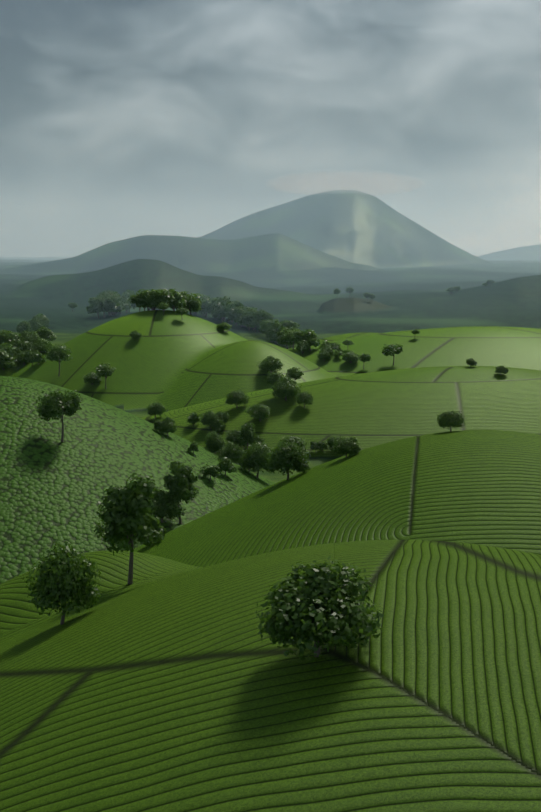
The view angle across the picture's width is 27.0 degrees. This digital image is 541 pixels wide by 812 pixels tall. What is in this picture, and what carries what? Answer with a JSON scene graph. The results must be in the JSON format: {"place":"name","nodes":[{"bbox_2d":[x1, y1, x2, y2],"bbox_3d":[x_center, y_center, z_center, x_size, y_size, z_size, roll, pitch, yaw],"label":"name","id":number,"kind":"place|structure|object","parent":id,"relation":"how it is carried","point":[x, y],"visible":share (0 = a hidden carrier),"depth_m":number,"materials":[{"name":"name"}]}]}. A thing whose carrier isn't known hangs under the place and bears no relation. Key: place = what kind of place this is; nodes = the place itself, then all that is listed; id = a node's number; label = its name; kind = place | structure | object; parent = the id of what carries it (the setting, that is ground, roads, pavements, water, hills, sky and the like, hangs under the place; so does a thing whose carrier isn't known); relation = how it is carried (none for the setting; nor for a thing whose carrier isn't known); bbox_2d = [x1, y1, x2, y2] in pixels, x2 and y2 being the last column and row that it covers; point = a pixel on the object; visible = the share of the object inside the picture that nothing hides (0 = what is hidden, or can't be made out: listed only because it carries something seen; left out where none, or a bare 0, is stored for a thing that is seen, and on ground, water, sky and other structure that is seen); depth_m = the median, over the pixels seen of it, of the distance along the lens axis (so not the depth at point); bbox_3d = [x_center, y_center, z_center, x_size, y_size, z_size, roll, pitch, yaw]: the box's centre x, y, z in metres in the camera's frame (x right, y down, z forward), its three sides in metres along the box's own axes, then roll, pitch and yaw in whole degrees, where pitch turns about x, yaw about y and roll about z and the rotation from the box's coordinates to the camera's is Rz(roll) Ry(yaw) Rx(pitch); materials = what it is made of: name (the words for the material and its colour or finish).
{"place":"outdoors","nodes":[
{"label":"outdoors","id":0,"kind":"place"},
{"bbox_2d":[0,190,540,811],"bbox_3d":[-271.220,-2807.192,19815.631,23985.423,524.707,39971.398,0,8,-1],"label":"terrain","id":1,"kind":"structure","parent":0,"point":[254,720],"depth_m":201.60,"materials":[{"name":"green plant"}]},
{"bbox_2d":[0,329,13,344],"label":"tree","id":2,"kind":"object","parent":1,"relation":"on","point":[5,332],"visible":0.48,"depth_m":759.71,"materials":[{"name":"green plant"}]},
{"bbox_2d":[0,350,17,369],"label":"tree","id":3,"kind":"object","parent":1,"relation":"on","point":[7,361],"visible":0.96,"depth_m":732.21,"materials":[{"name":"green plant"}]},
{"bbox_2d":[0,332,21,346],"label":"tree","id":4,"kind":"object","parent":1,"relation":"on","point":[8,340],"visible":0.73,"depth_m":756.89,"materials":[{"name":"green plant"}]},
{"bbox_2d":[8,347,20,357],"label":"tree","id":5,"kind":"object","parent":1,"relation":"on","point":[17,350],"visible":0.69,"depth_m":745.55,"materials":[{"name":"green plant"}]},
{"bbox_2d":[13,338,24,350],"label":"tree","id":6,"kind":"object","parent":1,"relation":"on","point":[18,344],"visible":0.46,"depth_m":755.95,"materials":[{"name":"green plant"}]},
{"bbox_2d":[14,351,28,364],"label":"tree","id":7,"kind":"object","parent":1,"relation":"on","point":[19,359],"visible":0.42,"depth_m":741.71,"materials":[{"name":"green plant"}]},
{"bbox_2d":[17,322,30,332],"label":"tree","id":8,"kind":"object","parent":1,"relation":"on","point":[25,327],"depth_m":1198.32,"materials":[{"name":"green plant"}]},
{"bbox_2d":[18,329,38,342],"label":"tree","id":9,"kind":"object","parent":1,"relation":"on","point":[34,335],"visible":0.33,"depth_m":766.95,"materials":[{"name":"green plant"}]},
{"bbox_2d":[22,341,34,351],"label":"tree","id":10,"kind":"object","parent":1,"relation":"on","point":[27,348],"visible":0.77,"depth_m":756.10,"materials":[{"name":"green plant"}]},
{"bbox_2d":[20,335,36,343],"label":"tree","id":11,"kind":"object","parent":1,"relation":"on","point":[29,339],"visible":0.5,"depth_m":762.64,"materials":[{"name":"green plant"}]},
{"bbox_2d":[22,350,39,365],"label":"tree","id":12,"kind":"object","parent":1,"relation":"on","point":[28,355],"visible":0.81,"depth_m":717.86,"materials":[{"name":"green plant"}]},
{"bbox_2d":[30,323,42,331],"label":"tree","id":13,"kind":"object","parent":1,"relation":"on","point":[35,327],"depth_m":1206.90,"materials":[{"name":"green plant"}]},
{"bbox_2d":[29,318,44,327],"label":"tree","id":14,"kind":"object","parent":1,"relation":"on","point":[32,322],"depth_m":1224.28,"materials":[{"name":"green plant"}]},
{"bbox_2d":[33,352,45,364],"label":"tree","id":15,"kind":"object","parent":1,"relation":"on","point":[36,356],"visible":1,"depth_m":712.77,"materials":[{"name":"green plant"}]},
{"bbox_2d":[32,338,50,352],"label":"tree","id":16,"kind":"object","parent":1,"relation":"on","point":[40,347],"visible":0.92,"depth_m":762.40,"materials":[{"name":"green plant"}]},
{"bbox_2d":[36,326,56,340],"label":"tree","id":17,"kind":"object","parent":1,"relation":"on","point":[43,333],"visible":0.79,"depth_m":787.30,"materials":[{"name":"green plant"}]},
{"bbox_2d":[36,389,81,441],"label":"tree","id":18,"kind":"object","parent":1,"relation":"on","point":[72,402],"visible":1,"depth_m":349.23,"materials":[{"name":"green plant"}]},
{"bbox_2d":[45,343,72,375],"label":"tree","id":19,"kind":"object","parent":1,"relation":"on","point":[59,353],"visible":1,"depth_m":678.23,"materials":[{"name":"green plant"}]},
{"bbox_2d":[22,540,102,624],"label":"tree","id":20,"kind":"object","parent":1,"relation":"on","point":[66,569],"visible":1,"depth_m":125.95,"materials":[{"name":"green plant"}]},
{"bbox_2d":[82,372,101,384],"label":"tree","id":21,"kind":"object","parent":1,"relation":"on","point":[88,378],"visible":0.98,"depth_m":662.78,"materials":[{"name":"green plant"}]},
{"bbox_2d":[86,297,110,317],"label":"tree","id":22,"kind":"object","parent":1,"relation":"on","point":[94,309],"depth_m":1389.60,"materials":[{"name":"green plant"}]},
{"bbox_2d":[89,296,119,317],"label":"tree","id":23,"kind":"object","parent":1,"relation":"on","point":[110,301],"depth_m":1396.90,"materials":[{"name":"green plant"}]},
{"bbox_2d":[94,362,115,388],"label":"tree","id":24,"kind":"object","parent":1,"relation":"on","point":[104,368],"visible":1,"depth_m":655.54,"materials":[{"name":"green plant"}]},
{"bbox_2d":[96,293,120,315],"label":"tree","id":25,"kind":"object","parent":1,"relation":"on","point":[104,296],"depth_m":1416.65,"materials":[{"name":"green plant"}]},
{"bbox_2d":[97,290,120,314],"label":"tree","id":26,"kind":"object","parent":1,"relation":"on","point":[107,292],"depth_m":1430.48,"materials":[{"name":"green plant"}]},
{"bbox_2d":[113,294,124,314],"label":"tree","id":27,"kind":"object","parent":1,"relation":"on","point":[117,308],"depth_m":1426.70,"materials":[{"name":"green plant"}]},
{"bbox_2d":[120,296,130,312],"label":"tree","id":28,"kind":"object","parent":1,"relation":"on","point":[126,304],"depth_m":1540.17,"materials":[{"name":"green plant"}]},
{"bbox_2d":[93,472,163,584],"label":"tree","id":29,"kind":"object","parent":1,"relation":"on","point":[132,501],"visible":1,"depth_m":142.26,"materials":[{"name":"green plant"}]},
{"bbox_2d":[122,290,136,312],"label":"tree","id":30,"kind":"object","parent":1,"relation":"on","point":[125,297],"depth_m":1594.61,"materials":[{"name":"green plant"}]},
{"bbox_2d":[128,295,141,311],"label":"tree","id":31,"kind":"object","parent":1,"relation":"on","point":[133,299],"visible":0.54,"depth_m":746.90,"materials":[{"name":"green plant"}]},
{"bbox_2d":[129,331,141,338],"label":"bush","id":32,"kind":"object","parent":1,"relation":"on","point":[134,334],"visible":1,"depth_m":697.98,"materials":[{"name":"green plant"}]},
{"bbox_2d":[136,289,145,310],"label":"tree","id":33,"kind":"object","parent":1,"relation":"on","point":[142,302],"visible":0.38,"depth_m":747.72,"materials":[{"name":"green plant"}]},
{"bbox_2d":[142,289,156,309],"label":"tree","id":34,"kind":"object","parent":1,"relation":"on","point":[145,294],"visible":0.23,"depth_m":740.42,"materials":[{"name":"green plant"}]},
{"bbox_2d":[145,296,157,310],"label":"tree","id":35,"kind":"object","parent":1,"relation":"on","point":[151,304],"visible":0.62,"depth_m":738.09,"materials":[{"name":"green plant"}]},
{"bbox_2d":[139,518,165,537],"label":"tree","id":36,"kind":"object","parent":1,"relation":"on","point":[159,528],"visible":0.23,"depth_m":252.69,"materials":[{"name":"green plant"}]},
{"bbox_2d":[148,289,164,309],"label":"tree","id":37,"kind":"object","parent":1,"relation":"on","point":[155,294],"visible":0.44,"depth_m":736.96,"materials":[{"name":"green plant"}]},
{"bbox_2d":[147,400,166,418],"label":"tree","id":38,"kind":"object","parent":1,"relation":"on","point":[158,408],"visible":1,"depth_m":543.07,"materials":[{"name":"green plant"}]},
{"bbox_2d":[153,419,161,432],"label":"tree","id":39,"kind":"object","parent":1,"relation":"on","point":[157,424],"visible":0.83,"depth_m":393.53,"materials":[{"name":"green plant"}]},
{"bbox_2d":[154,291,170,310],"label":"tree","id":40,"kind":"object","parent":1,"relation":"on","point":[163,294],"visible":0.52,"depth_m":736.66,"materials":[{"name":"green plant"}]},
{"bbox_2d":[158,302,168,315],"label":"tree","id":41,"kind":"object","parent":1,"relation":"on","point":[162,306],"visible":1,"depth_m":726.60,"materials":[{"name":"green plant"}]},
{"bbox_2d":[151,290,176,310],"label":"tree","id":42,"kind":"object","parent":1,"relation":"on","point":[172,297],"visible":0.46,"depth_m":736.45,"materials":[{"name":"green plant"}]},
{"bbox_2d":[150,489,185,522],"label":"tree","id":43,"kind":"object","parent":1,"relation":"on","point":[170,503],"visible":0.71,"depth_m":329.67,"materials":[{"name":"green plant"}]},
{"bbox_2d":[159,417,177,435],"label":"tree","id":44,"kind":"object","parent":1,"relation":"on","point":[170,427],"visible":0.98,"depth_m":393.70,"materials":[{"name":"green plant"}]},
{"bbox_2d":[168,289,185,311],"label":"tree","id":45,"kind":"object","parent":1,"relation":"on","point":[178,296],"visible":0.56,"depth_m":739.90,"materials":[{"name":"green plant"}]},
{"bbox_2d":[163,461,198,523],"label":"tree","id":46,"kind":"object","parent":1,"relation":"on","point":[182,488],"visible":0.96,"depth_m":333.28,"materials":[{"name":"green plant"}]},
{"bbox_2d":[176,307,189,319],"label":"tree","id":47,"kind":"object","parent":1,"relation":"on","point":[182,310],"visible":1,"depth_m":723.15,"materials":[{"name":"green plant"}]},
{"bbox_2d":[184,293,200,312],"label":"tree","id":48,"kind":"object","parent":1,"relation":"on","point":[194,308],"visible":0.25,"depth_m":751.01,"materials":[{"name":"green plant"}]},
{"bbox_2d":[186,412,199,425],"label":"tree","id":49,"kind":"object","parent":1,"relation":"on","point":[193,418],"visible":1,"depth_m":520.45,"materials":[{"name":"green plant"}]},
{"bbox_2d":[187,441,198,453],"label":"tree","id":50,"kind":"object","parent":1,"relation":"on","point":[193,447],"visible":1,"depth_m":388.15,"materials":[{"name":"green plant"}]},
{"bbox_2d":[185,297,201,314],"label":"tree","id":51,"kind":"object","parent":1,"relation":"on","point":[194,302],"visible":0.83,"depth_m":747.07,"materials":[{"name":"green plant"}]},
{"bbox_2d":[199,298,211,316],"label":"tree","id":52,"kind":"object","parent":1,"relation":"on","point":[203,307],"depth_m":1462.80,"materials":[{"name":"green plant"}]},
{"bbox_2d":[198,410,219,428],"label":"tree","id":53,"kind":"object","parent":1,"relation":"on","point":[206,419],"visible":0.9,"depth_m":513.59,"materials":[{"name":"green plant"}]},
{"bbox_2d":[200,464,219,480],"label":"tree","id":54,"kind":"object","parent":1,"relation":"on","point":[214,472],"visible":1,"depth_m":369.56,"materials":[{"name":"green plant"}]},
{"bbox_2d":[205,432,225,453],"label":"tree","id":55,"kind":"object","parent":1,"relation":"on","point":[214,440],"visible":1,"depth_m":416.08,"materials":[{"name":"green plant"}]},
{"bbox_2d":[205,297,226,311],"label":"tree","id":56,"kind":"object","parent":1,"relation":"on","point":[214,300],"depth_m":1427.98,"materials":[{"name":"green plant"}]},
{"bbox_2d":[212,424,223,433],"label":"tree","id":57,"kind":"object","parent":1,"relation":"on","point":[215,428],"visible":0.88,"depth_m":509.15,"materials":[{"name":"green plant"}]},
{"bbox_2d":[210,302,228,321],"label":"tree","id":58,"kind":"object","parent":1,"relation":"on","point":[219,305],"depth_m":1385.35,"materials":[{"name":"green plant"}]},
{"bbox_2d":[213,419,225,431],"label":"tree","id":59,"kind":"object","parent":1,"relation":"on","point":[220,422],"visible":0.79,"depth_m":510.22,"materials":[{"name":"green plant"}]},
{"bbox_2d":[214,410,229,422],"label":"tree","id":60,"kind":"object","parent":1,"relation":"on","point":[224,416],"visible":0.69,"depth_m":515.43,"materials":[{"name":"green plant"}]},
{"bbox_2d":[216,322,231,331],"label":"tree","id":61,"kind":"object","parent":1,"relation":"on","point":[222,326],"visible":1,"depth_m":732.33,"materials":[{"name":"green plant"}]},
{"bbox_2d":[216,296,233,320],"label":"tree","id":62,"kind":"object","parent":1,"relation":"on","point":[223,300],"depth_m":1402.53,"materials":[{"name":"green plant"}]},
{"bbox_2d":[217,456,236,475],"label":"tree","id":63,"kind":"object","parent":1,"relation":"on","point":[227,465],"visible":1,"depth_m":381.17,"materials":[{"name":"green plant"}]},
{"bbox_2d":[215,441,244,461],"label":"tree","id":64,"kind":"object","parent":1,"relation":"on","point":[228,450],"visible":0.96,"depth_m":401.70,"materials":[{"name":"green plant"}]},
{"bbox_2d":[225,306,237,325],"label":"tree","id":65,"kind":"object","parent":1,"relation":"on","point":[230,313],"depth_m":1349.59,"materials":[{"name":"green plant"}]},
{"bbox_2d":[224,429,240,444],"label":"tree","id":66,"kind":"object","parent":1,"relation":"on","point":[234,438],"visible":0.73,"depth_m":497.09,"materials":[{"name":"green plant"}]},
{"bbox_2d":[221,301,244,320],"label":"tree","id":67,"kind":"object","parent":1,"relation":"on","point":[226,307],"depth_m":1385.49,"materials":[{"name":"green plant"}]},
{"bbox_2d":[225,390,249,407],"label":"tree","id":68,"kind":"object","parent":1,"relation":"on","point":[233,398],"visible":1,"depth_m":530.15,"materials":[{"name":"green plant"}]},
{"bbox_2d":[230,306,247,326],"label":"tree","id":69,"kind":"object","parent":1,"relation":"on","point":[244,308],"depth_m":1335.82,"materials":[{"name":"green plant"}]},
{"bbox_2d":[235,309,252,324],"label":"tree","id":70,"kind":"object","parent":1,"relation":"on","point":[240,314],"depth_m":1309.10,"materials":[{"name":"green plant"}]},
{"bbox_2d":[237,423,255,448],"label":"tree","id":71,"kind":"object","parent":1,"relation":"on","point":[246,437],"visible":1,"depth_m":489.32,"materials":[{"name":"green plant"}]},
{"bbox_2d":[242,314,254,330],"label":"tree","id":72,"kind":"object","parent":1,"relation":"on","point":[247,318],"depth_m":1281.29,"materials":[{"name":"green plant"}]},
{"bbox_2d":[239,440,275,477],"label":"tree","id":73,"kind":"object","parent":1,"relation":"on","point":[255,460],"visible":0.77,"depth_m":405.88,"materials":[{"name":"green plant"}]},
{"bbox_2d":[244,403,270,420],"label":"tree","id":74,"kind":"object","parent":1,"relation":"on","point":[256,410],"visible":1,"depth_m":512.73,"materials":[{"name":"green plant"}]},
{"bbox_2d":[249,435,265,446],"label":"tree","id":75,"kind":"object","parent":1,"relation":"on","point":[259,438],"visible":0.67,"depth_m":494.87,"materials":[{"name":"green plant"}]},
{"bbox_2d":[254,309,273,333],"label":"tree","id":76,"kind":"object","parent":1,"relation":"on","point":[260,316],"depth_m":1230.97,"materials":[{"name":"green plant"}]},
{"bbox_2d":[258,319,277,330],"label":"tree","id":77,"kind":"object","parent":1,"relation":"on","point":[267,322],"depth_m":1196.12,"materials":[{"name":"green plant"}]},
{"bbox_2d":[256,355,283,372],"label":"tree","id":78,"kind":"object","parent":1,"relation":"on","point":[272,363],"visible":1,"depth_m":645.63,"materials":[{"name":"green plant"}]},
{"bbox_2d":[268,321,279,333],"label":"tree","id":79,"kind":"object","parent":1,"relation":"on","point":[274,330],"depth_m":1140.15,"materials":[{"name":"green plant"}]},
{"bbox_2d":[266,371,283,390],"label":"tree","id":80,"kind":"object","parent":1,"relation":"on","point":[275,376],"visible":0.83,"depth_m":537.80,"materials":[{"name":"green plant"}]},
{"bbox_2d":[276,327,296,348],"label":"tree","id":81,"kind":"object","parent":1,"relation":"on","point":[283,330],"visible":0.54,"depth_m":818.23,"materials":[{"name":"green plant"}]},
{"bbox_2d":[271,376,302,400],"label":"tree","id":82,"kind":"object","parent":1,"relation":"on","point":[286,382],"visible":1,"depth_m":529.28,"materials":[{"name":"green plant"}]},
{"bbox_2d":[274,319,299,330],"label":"tree","id":83,"kind":"object","parent":1,"relation":"on","point":[279,326],"depth_m":1123.36,"materials":[{"name":"green plant"}]},
{"bbox_2d":[264,440,310,479],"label":"tree","id":84,"kind":"object","parent":1,"relation":"on","point":[288,457],"visible":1,"depth_m":249.75,"materials":[{"name":"green plant"}]},
{"bbox_2d":[282,329,296,348],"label":"tree","id":85,"kind":"object","parent":1,"relation":"on","point":[286,335],"visible":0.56,"depth_m":790.25,"materials":[{"name":"green plant"}]},
{"bbox_2d":[278,435,306,451],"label":"tree","id":86,"kind":"object","parent":1,"relation":"on","point":[299,441],"visible":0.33,"depth_m":487.04,"materials":[{"name":"green plant"}]},
{"bbox_2d":[285,366,303,380],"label":"tree","id":87,"kind":"object","parent":1,"relation":"on","point":[293,372],"visible":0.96,"depth_m":542.71,"materials":[{"name":"green plant"}]},
{"bbox_2d":[289,330,317,345],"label":"tree","id":88,"kind":"object","parent":1,"relation":"on","point":[298,335],"visible":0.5,"depth_m":780.02,"materials":[{"name":"green plant"}]},
{"bbox_2d":[296,341,310,353],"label":"tree","id":89,"kind":"object","parent":1,"relation":"on","point":[302,346],"visible":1,"depth_m":770.42,"materials":[{"name":"green plant"}]},
{"bbox_2d":[295,390,313,407],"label":"tree","id":90,"kind":"object","parent":1,"relation":"on","point":[300,396],"visible":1,"depth_m":520.17,"materials":[{"name":"green plant"}]},
{"bbox_2d":[303,329,320,349],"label":"tree","id":91,"kind":"object","parent":1,"relation":"on","point":[310,333],"visible":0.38,"depth_m":778.63,"materials":[{"name":"green plant"}]},
{"bbox_2d":[310,441,320,449],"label":"tree","id":92,"kind":"object","parent":1,"relation":"on","point":[315,444],"visible":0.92,"depth_m":489.30,"materials":[{"name":"green plant"}]},
{"bbox_2d":[256,556,388,661],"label":"tree","id":93,"kind":"object","parent":1,"relation":"on","point":[294,603],"visible":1,"depth_m":89.90,"materials":[{"name":"green plant"}]},
{"bbox_2d":[318,441,327,450],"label":"tree","id":94,"kind":"object","parent":1,"relation":"on","point":[324,444],"visible":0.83,"depth_m":489.59,"materials":[{"name":"green plant"}]},
{"bbox_2d":[317,350,329,360],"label":"tree","id":95,"kind":"object","parent":1,"relation":"on","point":[326,355],"visible":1,"depth_m":750.93,"materials":[{"name":"green plant"}]},
{"bbox_2d":[318,345,333,355],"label":"tree","id":96,"kind":"object","parent":1,"relation":"on","point":[329,350],"visible":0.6,"depth_m":755.74,"materials":[{"name":"green plant"}]},
{"bbox_2d":[327,434,345,449],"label":"tree","id":97,"kind":"object","parent":1,"relation":"on","point":[330,440],"visible":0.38,"depth_m":488.13,"materials":[{"name":"green plant"}]},
{"bbox_2d":[332,437,361,457],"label":"tree","id":98,"kind":"object","parent":1,"relation":"on","point":[344,447],"visible":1,"depth_m":245.87,"materials":[{"name":"green plant"}]},
{"bbox_2d":[342,351,357,362],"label":"tree","id":99,"kind":"object","parent":1,"relation":"on","point":[349,353],"visible":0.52,"depth_m":742.33,"materials":[{"name":"green plant"}]},
{"bbox_2d":[342,353,359,362],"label":"tree","id":100,"kind":"object","parent":1,"relation":"on","point":[347,359],"visible":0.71,"depth_m":741.21,"materials":[{"name":"green plant"}]},
{"bbox_2d":[358,353,370,368],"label":"tree","id":101,"kind":"object","parent":1,"relation":"on","point":[363,357],"visible":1,"depth_m":731.51,"materials":[{"name":"green plant"}]},
{"bbox_2d":[381,343,402,364],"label":"tree","id":102,"kind":"object","parent":1,"relation":"on","point":[391,350],"visible":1,"depth_m":732.90,"materials":[{"name":"green plant"}]},
{"bbox_2d":[437,409,465,431],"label":"tree","id":103,"kind":"object","parent":1,"relation":"on","point":[445,422],"visible":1,"depth_m":246.55,"materials":[{"name":"green plant"}]},
{"bbox_2d":[466,358,476,366],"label":"tree","id":104,"kind":"object","parent":1,"relation":"on","point":[470,361],"visible":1,"depth_m":561.00,"materials":[{"name":"green plant"}]},
{"bbox_2d":[494,365,508,374],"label":"tree","id":105,"kind":"object","parent":1,"relation":"on","point":[501,370],"visible":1,"depth_m":547.39,"materials":[{"name":"green plant"}]},
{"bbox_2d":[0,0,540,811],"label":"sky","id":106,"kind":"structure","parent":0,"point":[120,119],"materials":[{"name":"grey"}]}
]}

